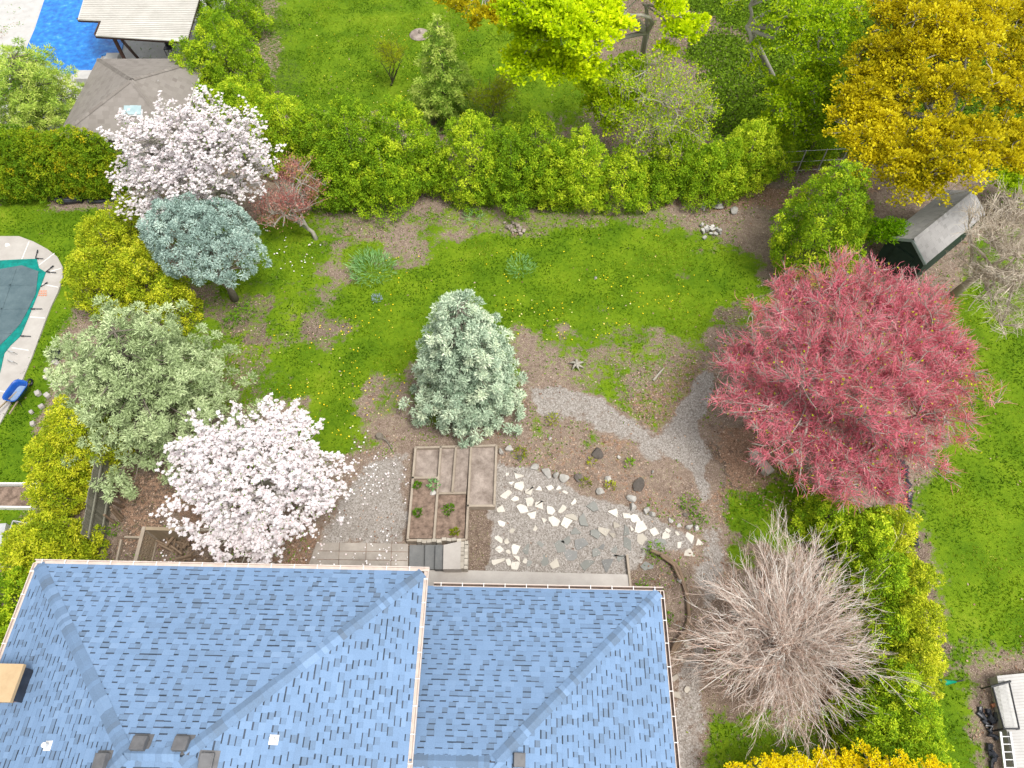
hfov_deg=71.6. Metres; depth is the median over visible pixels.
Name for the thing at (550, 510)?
flagstone
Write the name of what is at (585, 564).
paving stone
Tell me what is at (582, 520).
paving stone
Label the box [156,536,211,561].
firewood pile
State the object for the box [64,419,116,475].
cedar tree
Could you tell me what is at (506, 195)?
cedar tree
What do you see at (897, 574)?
cedar tree
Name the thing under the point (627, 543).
paving stone
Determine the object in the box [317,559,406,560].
pavement joint
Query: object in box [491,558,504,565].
flagstone
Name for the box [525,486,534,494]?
flagstone
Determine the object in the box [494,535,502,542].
flagstone
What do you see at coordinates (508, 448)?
rock
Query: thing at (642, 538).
paving stone
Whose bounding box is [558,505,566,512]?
flagstone
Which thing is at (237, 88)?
cedar tree
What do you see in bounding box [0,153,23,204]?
cedar tree
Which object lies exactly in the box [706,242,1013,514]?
maple tree
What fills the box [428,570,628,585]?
path
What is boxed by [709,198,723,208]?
rock
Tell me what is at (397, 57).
shrub
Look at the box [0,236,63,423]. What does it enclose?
covered pool
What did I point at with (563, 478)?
rock
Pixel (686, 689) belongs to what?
paving stone
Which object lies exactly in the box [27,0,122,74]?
water
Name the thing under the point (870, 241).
shrub
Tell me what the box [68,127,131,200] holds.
cedar tree
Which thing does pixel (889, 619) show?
cedar tree
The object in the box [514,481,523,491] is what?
flagstone
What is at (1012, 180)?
shrub
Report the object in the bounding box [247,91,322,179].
cedar tree
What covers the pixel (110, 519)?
log
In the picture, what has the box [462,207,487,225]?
daylily clump
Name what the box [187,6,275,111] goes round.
cedar tree
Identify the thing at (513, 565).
flagstone
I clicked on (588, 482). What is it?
garden plant
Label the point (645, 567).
paving stone
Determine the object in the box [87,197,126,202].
drain pipe
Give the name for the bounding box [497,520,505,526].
flagstone
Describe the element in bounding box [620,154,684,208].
cedar tree
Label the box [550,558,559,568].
paving stone
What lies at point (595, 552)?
paving stone
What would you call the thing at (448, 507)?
bed plant
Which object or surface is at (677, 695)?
paving stone
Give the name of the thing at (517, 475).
flagstone
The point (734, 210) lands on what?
rock
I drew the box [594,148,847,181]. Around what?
wire fence
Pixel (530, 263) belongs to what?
daylily clump
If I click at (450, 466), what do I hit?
raised bed
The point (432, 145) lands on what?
cedar tree
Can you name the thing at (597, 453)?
rock
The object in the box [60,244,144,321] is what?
cedar tree
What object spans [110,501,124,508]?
log
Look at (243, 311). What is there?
ground cover
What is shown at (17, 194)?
cedar tree
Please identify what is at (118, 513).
log
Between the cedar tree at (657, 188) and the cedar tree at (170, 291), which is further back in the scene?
the cedar tree at (657, 188)
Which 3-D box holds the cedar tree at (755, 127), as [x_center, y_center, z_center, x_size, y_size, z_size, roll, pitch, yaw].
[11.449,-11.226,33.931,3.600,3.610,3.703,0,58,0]
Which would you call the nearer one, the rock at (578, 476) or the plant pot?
the rock at (578, 476)
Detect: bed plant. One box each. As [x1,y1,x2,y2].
[412,480,421,489]
[412,506,422,517]
[426,478,440,490]
[441,503,454,515]
[449,527,459,535]
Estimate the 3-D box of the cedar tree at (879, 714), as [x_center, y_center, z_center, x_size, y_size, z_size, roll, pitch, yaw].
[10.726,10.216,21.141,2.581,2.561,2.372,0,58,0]
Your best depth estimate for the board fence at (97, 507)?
25.14 m
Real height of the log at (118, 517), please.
0.868 m
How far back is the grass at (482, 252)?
31.26 m
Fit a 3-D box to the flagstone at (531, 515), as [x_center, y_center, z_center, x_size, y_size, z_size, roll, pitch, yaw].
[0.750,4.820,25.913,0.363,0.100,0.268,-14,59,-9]
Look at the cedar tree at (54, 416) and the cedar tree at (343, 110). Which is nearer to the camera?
the cedar tree at (54, 416)
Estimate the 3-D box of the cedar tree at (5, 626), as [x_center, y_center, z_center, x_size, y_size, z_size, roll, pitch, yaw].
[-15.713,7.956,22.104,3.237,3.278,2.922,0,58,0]
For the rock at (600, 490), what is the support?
on the ground at (656, 448)
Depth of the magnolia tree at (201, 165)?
29.52 m
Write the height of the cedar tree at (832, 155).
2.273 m
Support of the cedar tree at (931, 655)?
on the ground at (656, 448)
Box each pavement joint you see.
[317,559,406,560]
[352,551,400,551]
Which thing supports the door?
in the garden shed
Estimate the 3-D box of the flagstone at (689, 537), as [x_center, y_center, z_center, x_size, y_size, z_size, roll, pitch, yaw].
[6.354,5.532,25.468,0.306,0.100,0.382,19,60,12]
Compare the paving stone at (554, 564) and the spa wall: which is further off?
the spa wall
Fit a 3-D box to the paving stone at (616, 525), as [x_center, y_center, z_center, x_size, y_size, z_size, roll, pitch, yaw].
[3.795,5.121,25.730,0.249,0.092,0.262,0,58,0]
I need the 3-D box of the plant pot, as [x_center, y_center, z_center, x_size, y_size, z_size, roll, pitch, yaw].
[-18.905,-1.182,29.422,0.520,0.350,0.520,0,58,0]
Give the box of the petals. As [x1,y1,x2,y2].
[160,228,409,564]
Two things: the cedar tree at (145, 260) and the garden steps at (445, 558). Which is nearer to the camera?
the garden steps at (445, 558)
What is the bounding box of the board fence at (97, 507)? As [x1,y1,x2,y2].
[80,443,118,547]
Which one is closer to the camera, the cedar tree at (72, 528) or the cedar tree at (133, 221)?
the cedar tree at (72, 528)
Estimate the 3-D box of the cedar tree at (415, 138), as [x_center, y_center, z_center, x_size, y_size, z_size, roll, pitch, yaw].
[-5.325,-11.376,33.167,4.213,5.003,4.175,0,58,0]
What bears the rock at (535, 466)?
on the ground at (656, 448)
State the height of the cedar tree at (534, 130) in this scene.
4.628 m
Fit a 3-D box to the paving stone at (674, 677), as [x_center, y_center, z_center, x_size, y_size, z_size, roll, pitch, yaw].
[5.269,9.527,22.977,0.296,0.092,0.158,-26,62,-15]
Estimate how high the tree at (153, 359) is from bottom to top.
5.896 m
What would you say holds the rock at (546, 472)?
on the ground at (656, 448)
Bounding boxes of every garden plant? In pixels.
[105,521,122,537]
[221,313,240,328]
[511,445,527,460]
[545,412,558,426]
[579,476,591,487]
[586,456,597,464]
[605,480,616,490]
[624,457,634,467]
[643,539,666,558]
[666,611,673,626]
[680,492,700,513]
[689,510,705,526]
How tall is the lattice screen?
1.200 m
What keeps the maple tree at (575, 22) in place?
on the ground at (656, 448)
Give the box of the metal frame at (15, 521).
[1,520,24,567]
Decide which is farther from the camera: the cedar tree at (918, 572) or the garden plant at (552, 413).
the garden plant at (552, 413)
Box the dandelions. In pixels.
[274,31,716,438]
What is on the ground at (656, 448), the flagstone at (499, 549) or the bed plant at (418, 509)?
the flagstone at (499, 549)
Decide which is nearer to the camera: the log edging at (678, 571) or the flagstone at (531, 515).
the log edging at (678, 571)
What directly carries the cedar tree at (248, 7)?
on the ground at (656, 448)
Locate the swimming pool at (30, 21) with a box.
[14,0,102,80]
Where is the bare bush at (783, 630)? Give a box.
[668,497,931,766]
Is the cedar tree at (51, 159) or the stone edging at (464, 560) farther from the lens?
the cedar tree at (51, 159)
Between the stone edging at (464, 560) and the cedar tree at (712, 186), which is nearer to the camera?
the stone edging at (464, 560)
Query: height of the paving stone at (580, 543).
0.092 m
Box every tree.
[0,37,84,138]
[0,121,62,203]
[0,136,43,203]
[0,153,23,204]
[0,510,101,601]
[0,561,33,646]
[0,603,14,645]
[14,125,78,203]
[15,510,111,572]
[20,462,87,522]
[21,435,89,499]
[35,129,92,200]
[36,393,135,489]
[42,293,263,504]
[50,124,116,201]
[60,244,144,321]
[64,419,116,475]
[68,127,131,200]
[69,209,151,296]
[96,85,285,233]
[102,190,166,257]
[106,239,186,312]
[136,191,272,302]
[147,275,203,335]
[149,389,354,563]
[168,35,234,106]
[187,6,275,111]
[191,80,236,143]
[194,0,273,43]
[207,74,288,158]
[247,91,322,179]
[249,148,330,240]
[271,104,354,180]
[294,130,376,214]
[298,92,400,212]
[346,132,422,226]
[360,94,441,203]
[397,288,528,449]
[406,12,483,139]
[408,134,456,199]
[428,109,509,215]
[433,0,507,31]
[470,122,545,218]
[489,0,711,86]
[498,109,566,206]
[521,138,587,213]
[548,123,614,213]
[590,41,729,162]
[592,143,650,215]
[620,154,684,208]
[646,125,706,204]
[669,142,740,212]
[691,134,754,199]
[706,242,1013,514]
[719,117,785,198]
[720,0,874,84]
[748,123,802,183]
[756,54,853,147]
[768,158,875,289]
[779,125,844,171]
[787,488,857,551]
[816,503,899,585]
[818,688,910,766]
[819,540,921,625]
[822,0,1023,207]
[825,713,927,767]
[834,599,920,667]
[838,650,929,721]
[850,503,923,565]
[856,678,948,759]
[860,631,949,705]
[861,586,947,655]
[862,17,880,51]
[862,555,946,615]
[887,719,959,767]
[943,176,1023,339]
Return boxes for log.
[103,514,116,524]
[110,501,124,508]
[110,506,123,518]
[110,509,122,521]
[113,492,125,502]
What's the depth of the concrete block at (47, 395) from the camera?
28.43 m
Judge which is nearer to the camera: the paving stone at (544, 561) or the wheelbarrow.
the paving stone at (544, 561)
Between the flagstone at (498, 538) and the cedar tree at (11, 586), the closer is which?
the cedar tree at (11, 586)
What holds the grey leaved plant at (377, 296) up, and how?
on the ground at (656, 448)
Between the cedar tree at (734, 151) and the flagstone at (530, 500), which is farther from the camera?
the cedar tree at (734, 151)
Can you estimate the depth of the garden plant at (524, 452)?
27.11 m
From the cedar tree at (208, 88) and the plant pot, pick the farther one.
the cedar tree at (208, 88)
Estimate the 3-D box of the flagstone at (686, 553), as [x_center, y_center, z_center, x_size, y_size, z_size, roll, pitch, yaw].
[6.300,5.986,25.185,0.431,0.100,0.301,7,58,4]
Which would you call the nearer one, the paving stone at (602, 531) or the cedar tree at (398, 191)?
the paving stone at (602, 531)
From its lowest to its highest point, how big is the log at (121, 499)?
0.868 m
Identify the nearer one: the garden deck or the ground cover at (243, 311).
the garden deck
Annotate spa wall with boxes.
[75,70,91,86]
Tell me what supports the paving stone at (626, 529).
on the ground at (656, 448)
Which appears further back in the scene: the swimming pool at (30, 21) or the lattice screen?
the swimming pool at (30, 21)
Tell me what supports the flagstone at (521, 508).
on the ground at (656, 448)
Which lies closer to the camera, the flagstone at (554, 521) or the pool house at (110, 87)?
the flagstone at (554, 521)
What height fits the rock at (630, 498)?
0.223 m
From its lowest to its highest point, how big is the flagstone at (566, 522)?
0.100 m
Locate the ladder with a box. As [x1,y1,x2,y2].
[999,732,1016,767]
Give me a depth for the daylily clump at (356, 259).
31.78 m
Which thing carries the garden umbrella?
on the ground at (656, 448)
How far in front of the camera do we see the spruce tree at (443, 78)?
35.38 m
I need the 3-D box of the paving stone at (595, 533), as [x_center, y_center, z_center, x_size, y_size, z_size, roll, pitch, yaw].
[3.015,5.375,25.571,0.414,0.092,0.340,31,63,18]
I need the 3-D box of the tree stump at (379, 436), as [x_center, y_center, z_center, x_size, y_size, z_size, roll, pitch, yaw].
[-4.922,2.180,27.470,0.950,0.143,0.330,35,64,20]
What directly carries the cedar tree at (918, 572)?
on the ground at (656, 448)
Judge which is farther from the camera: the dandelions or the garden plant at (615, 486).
the dandelions
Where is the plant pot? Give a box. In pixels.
[47,348,60,360]
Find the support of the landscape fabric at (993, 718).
on the ground at (656, 448)
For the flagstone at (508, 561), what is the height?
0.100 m
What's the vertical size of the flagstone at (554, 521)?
0.100 m
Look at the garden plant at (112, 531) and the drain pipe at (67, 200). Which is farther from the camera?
the drain pipe at (67, 200)
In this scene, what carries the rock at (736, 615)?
on the ground at (656, 448)
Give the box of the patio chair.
[163,43,173,55]
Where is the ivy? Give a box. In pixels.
[679,0,1023,179]
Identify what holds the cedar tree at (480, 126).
on the ground at (656, 448)
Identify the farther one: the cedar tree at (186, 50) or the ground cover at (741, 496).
the cedar tree at (186, 50)
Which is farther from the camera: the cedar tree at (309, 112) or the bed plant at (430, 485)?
the cedar tree at (309, 112)
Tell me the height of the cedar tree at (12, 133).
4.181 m
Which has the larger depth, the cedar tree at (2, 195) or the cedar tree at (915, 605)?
the cedar tree at (2, 195)
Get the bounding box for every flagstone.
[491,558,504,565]
[493,546,503,553]
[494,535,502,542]
[497,505,505,512]
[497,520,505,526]
[499,490,511,498]
[505,558,510,565]
[510,562,519,569]
[511,496,518,501]
[511,544,520,554]
[513,471,523,478]
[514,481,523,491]
[516,504,528,513]
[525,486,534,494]
[525,497,533,506]
[527,511,535,518]
[535,500,544,509]
[545,485,553,491]
[546,506,554,514]
[548,516,560,526]
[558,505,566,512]
[561,517,572,528]
[608,509,617,517]
[622,513,630,518]
[630,514,640,522]
[634,521,646,533]
[649,527,659,536]
[662,531,669,538]
[684,548,694,556]
[686,532,693,542]
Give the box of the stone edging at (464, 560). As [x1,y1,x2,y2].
[417,537,468,571]
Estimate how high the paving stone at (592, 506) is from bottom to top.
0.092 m
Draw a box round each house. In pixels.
[0,559,679,767]
[60,58,205,174]
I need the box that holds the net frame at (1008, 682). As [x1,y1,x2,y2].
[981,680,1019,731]
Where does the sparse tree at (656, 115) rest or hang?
on the ground at (656, 448)
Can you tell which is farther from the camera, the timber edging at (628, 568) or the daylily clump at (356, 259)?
the daylily clump at (356, 259)
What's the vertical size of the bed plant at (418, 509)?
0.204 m
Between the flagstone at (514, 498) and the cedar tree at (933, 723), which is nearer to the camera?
the cedar tree at (933, 723)
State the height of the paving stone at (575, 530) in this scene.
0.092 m
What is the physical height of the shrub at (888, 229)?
2.404 m
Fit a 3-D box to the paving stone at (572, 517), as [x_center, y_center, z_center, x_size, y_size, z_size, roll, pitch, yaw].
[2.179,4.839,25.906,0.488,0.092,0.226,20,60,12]
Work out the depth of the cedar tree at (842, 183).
28.94 m
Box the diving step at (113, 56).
[104,53,121,58]
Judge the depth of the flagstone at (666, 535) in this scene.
25.47 m
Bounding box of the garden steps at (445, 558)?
[409,541,460,572]
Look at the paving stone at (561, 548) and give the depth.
25.26 m
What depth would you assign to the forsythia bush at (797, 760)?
19.84 m
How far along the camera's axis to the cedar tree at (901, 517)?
23.30 m
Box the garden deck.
[989,673,1023,767]
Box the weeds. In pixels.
[0,0,1023,767]
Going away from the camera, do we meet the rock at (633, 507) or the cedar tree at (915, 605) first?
the cedar tree at (915, 605)
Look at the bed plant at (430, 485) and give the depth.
26.21 m
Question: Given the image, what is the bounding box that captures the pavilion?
[76,0,210,58]
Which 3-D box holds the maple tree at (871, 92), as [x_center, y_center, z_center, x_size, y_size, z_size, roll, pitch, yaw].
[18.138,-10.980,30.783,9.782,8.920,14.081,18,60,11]
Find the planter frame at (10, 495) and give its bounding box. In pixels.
[0,482,36,509]
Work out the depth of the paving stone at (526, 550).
25.20 m
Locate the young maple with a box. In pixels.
[571,50,654,136]
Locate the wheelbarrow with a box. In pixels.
[0,378,33,413]
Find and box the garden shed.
[874,190,984,281]
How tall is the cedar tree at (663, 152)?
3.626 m
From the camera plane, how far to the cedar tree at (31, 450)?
24.94 m
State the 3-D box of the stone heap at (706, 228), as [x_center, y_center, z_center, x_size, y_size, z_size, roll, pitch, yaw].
[9.347,-7.176,33.270,1.001,0.225,1.045,0,58,0]
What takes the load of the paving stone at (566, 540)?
on the ground at (656, 448)
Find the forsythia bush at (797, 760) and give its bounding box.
[723,737,951,767]
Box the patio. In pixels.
[0,0,224,130]
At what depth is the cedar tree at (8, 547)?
22.79 m
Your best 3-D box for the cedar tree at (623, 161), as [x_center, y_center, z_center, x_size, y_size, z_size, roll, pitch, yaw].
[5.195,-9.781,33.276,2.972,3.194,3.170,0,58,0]
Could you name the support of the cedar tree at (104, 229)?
on the ground at (656, 448)
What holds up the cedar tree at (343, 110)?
on the ground at (656, 448)
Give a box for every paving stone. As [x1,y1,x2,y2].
[522,544,528,554]
[541,555,548,565]
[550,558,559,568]
[554,540,565,552]
[561,536,570,544]
[564,549,576,560]
[565,514,577,520]
[571,527,580,534]
[575,538,588,549]
[579,513,588,526]
[580,560,594,570]
[586,501,597,511]
[590,529,600,538]
[592,548,600,556]
[598,527,609,536]
[602,559,612,572]
[613,522,619,527]
[613,554,624,561]
[623,525,629,535]
[623,537,630,550]
[637,533,647,544]
[640,561,652,570]
[654,539,666,545]
[672,674,677,681]
[674,692,681,699]
[684,639,690,647]
[684,686,689,692]
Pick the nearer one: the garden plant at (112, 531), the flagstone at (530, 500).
the garden plant at (112, 531)
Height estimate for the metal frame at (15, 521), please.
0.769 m
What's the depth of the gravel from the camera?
25.55 m
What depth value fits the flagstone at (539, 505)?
26.10 m
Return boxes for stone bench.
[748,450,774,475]
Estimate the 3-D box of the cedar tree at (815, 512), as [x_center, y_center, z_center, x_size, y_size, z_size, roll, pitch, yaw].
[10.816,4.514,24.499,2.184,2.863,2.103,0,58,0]
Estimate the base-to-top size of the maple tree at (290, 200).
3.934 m
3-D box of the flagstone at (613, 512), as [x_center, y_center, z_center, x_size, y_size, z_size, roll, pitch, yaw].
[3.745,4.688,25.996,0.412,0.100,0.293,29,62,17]
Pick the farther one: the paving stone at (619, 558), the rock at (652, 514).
the rock at (652, 514)
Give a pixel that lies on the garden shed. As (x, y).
(926, 241)
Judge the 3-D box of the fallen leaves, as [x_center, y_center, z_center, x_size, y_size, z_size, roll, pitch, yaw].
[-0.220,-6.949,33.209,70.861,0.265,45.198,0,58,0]
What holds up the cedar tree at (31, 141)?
on the ground at (656, 448)
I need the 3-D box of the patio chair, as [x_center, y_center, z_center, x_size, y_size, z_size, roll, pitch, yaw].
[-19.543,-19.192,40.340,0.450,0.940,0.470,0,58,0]
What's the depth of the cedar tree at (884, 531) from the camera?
23.42 m
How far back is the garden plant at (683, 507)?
26.00 m
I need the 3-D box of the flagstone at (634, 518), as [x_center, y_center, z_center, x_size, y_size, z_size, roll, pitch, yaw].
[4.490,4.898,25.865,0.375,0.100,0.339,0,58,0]
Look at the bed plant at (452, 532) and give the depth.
25.25 m
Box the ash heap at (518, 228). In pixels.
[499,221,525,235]
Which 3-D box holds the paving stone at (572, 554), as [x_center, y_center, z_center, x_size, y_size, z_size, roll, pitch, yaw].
[2.074,6.059,25.144,0.514,0.092,0.443,0,58,0]
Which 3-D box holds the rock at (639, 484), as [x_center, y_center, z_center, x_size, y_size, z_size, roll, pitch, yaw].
[4.732,3.742,26.511,0.452,0.241,0.589,0,58,0]
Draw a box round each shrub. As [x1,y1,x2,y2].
[369,32,412,85]
[460,71,522,120]
[834,215,882,246]
[867,215,913,244]
[984,164,1023,208]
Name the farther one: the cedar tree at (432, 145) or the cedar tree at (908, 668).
the cedar tree at (432, 145)
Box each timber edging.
[115,536,139,560]
[626,554,631,585]
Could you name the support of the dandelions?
on the ground at (656, 448)
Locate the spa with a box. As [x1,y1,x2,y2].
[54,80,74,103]
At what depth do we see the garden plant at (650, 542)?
25.07 m
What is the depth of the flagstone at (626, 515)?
25.87 m
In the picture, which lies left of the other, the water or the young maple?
the water
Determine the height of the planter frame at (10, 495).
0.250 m
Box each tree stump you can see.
[375,432,392,448]
[568,359,583,370]
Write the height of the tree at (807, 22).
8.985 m
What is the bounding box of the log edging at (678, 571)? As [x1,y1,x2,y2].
[649,548,690,659]
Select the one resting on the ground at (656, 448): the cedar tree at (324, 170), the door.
the cedar tree at (324, 170)
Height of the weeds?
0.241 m
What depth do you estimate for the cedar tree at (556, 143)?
32.47 m
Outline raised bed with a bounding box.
[406,444,497,543]
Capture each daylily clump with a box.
[342,246,396,287]
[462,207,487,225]
[506,252,537,277]
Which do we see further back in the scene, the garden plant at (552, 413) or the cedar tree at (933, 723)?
the garden plant at (552, 413)
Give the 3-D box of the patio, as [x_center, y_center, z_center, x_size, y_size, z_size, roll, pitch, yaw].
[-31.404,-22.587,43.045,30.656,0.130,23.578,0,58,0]
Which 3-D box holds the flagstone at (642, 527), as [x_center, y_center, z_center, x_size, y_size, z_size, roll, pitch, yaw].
[4.588,5.183,25.686,0.511,0.100,0.438,-21,60,-12]
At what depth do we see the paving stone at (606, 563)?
24.93 m
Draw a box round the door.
[883,246,913,278]
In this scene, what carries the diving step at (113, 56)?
on the patio
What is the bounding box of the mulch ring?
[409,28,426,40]
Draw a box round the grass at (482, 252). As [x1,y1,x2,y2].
[0,0,1023,767]
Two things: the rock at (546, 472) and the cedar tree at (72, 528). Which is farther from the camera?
the rock at (546, 472)
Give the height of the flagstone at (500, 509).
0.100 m
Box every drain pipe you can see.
[55,196,83,203]
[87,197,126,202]
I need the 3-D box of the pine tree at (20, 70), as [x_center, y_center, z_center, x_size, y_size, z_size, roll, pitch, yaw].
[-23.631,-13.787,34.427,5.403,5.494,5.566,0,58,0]
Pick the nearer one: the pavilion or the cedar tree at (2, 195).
the cedar tree at (2, 195)
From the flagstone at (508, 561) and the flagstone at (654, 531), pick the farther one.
the flagstone at (654, 531)
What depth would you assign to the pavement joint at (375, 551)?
25.12 m
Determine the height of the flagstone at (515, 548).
0.100 m
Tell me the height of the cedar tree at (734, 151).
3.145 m
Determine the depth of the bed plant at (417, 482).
26.21 m
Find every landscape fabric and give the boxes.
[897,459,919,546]
[976,706,998,740]
[985,708,998,724]
[986,743,998,767]
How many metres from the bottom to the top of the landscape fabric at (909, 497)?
0.341 m
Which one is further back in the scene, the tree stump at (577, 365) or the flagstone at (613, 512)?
the tree stump at (577, 365)
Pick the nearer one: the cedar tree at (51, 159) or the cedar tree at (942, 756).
the cedar tree at (942, 756)
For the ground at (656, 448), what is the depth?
29.01 m
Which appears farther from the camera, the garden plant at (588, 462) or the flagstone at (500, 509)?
the garden plant at (588, 462)
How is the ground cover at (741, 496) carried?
on the ground at (656, 448)
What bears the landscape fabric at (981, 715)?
on the ground at (656, 448)
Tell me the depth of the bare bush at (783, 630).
21.94 m
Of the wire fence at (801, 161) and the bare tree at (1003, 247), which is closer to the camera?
the bare tree at (1003, 247)
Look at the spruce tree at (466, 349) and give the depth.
25.52 m
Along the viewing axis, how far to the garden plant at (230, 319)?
30.41 m
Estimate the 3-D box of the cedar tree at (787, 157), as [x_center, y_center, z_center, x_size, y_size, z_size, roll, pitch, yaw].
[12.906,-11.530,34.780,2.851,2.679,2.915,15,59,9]
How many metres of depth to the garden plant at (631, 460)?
26.91 m
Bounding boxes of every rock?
[505,445,512,451]
[530,463,538,469]
[542,468,550,478]
[559,474,568,482]
[574,473,581,481]
[591,447,603,458]
[596,487,604,494]
[626,494,636,501]
[630,503,636,510]
[633,477,644,490]
[643,507,649,514]
[649,511,655,516]
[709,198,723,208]
[730,206,737,214]
[731,611,739,617]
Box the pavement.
[309,542,407,565]
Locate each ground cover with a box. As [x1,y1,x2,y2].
[230,301,256,322]
[720,489,764,529]
[750,488,784,520]
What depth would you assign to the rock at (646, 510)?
25.91 m
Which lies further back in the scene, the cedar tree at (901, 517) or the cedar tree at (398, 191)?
the cedar tree at (398, 191)
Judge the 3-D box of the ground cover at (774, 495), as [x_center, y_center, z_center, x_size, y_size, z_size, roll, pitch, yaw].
[9.297,4.385,25.871,1.258,0.411,1.271,0,58,0]
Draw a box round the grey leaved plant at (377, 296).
[371,293,382,302]
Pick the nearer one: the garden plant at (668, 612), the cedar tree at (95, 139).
the garden plant at (668, 612)
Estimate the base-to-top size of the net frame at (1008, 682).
0.935 m
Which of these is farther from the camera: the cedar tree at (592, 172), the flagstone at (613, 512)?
the cedar tree at (592, 172)
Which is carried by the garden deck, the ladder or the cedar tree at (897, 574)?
the ladder
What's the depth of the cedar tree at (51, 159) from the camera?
32.50 m
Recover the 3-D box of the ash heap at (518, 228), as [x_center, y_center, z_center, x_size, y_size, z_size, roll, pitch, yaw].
[0.083,-7.374,33.380,1.205,0.239,0.746,15,59,9]
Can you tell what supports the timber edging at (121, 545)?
on the ground at (656, 448)
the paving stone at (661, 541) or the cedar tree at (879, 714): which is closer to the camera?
the cedar tree at (879, 714)
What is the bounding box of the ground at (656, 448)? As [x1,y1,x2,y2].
[0,0,1023,767]
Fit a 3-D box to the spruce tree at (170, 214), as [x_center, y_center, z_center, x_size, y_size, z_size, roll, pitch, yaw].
[-12.628,-5.425,29.556,5.386,4.836,4.240,0,58,0]
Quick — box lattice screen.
[133,526,195,560]
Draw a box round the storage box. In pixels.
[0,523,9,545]
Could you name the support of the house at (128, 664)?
on the ground at (656, 448)
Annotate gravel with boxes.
[327,370,718,761]
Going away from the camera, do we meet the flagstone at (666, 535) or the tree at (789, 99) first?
the flagstone at (666, 535)
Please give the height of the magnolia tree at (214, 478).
4.784 m
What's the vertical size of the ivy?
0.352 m
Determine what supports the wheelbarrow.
on the ground at (656, 448)
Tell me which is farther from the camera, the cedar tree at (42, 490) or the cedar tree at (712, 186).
the cedar tree at (712, 186)
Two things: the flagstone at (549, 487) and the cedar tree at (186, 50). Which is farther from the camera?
the cedar tree at (186, 50)
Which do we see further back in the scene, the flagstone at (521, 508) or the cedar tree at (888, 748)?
the flagstone at (521, 508)
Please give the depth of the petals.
26.29 m
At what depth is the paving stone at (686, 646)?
23.49 m
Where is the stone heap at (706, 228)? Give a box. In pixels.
[700,222,721,239]
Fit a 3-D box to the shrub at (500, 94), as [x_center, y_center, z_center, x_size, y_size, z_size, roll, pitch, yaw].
[-0.718,-14.516,36.300,3.344,3.057,3.372,24,61,14]
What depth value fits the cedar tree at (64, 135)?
32.46 m

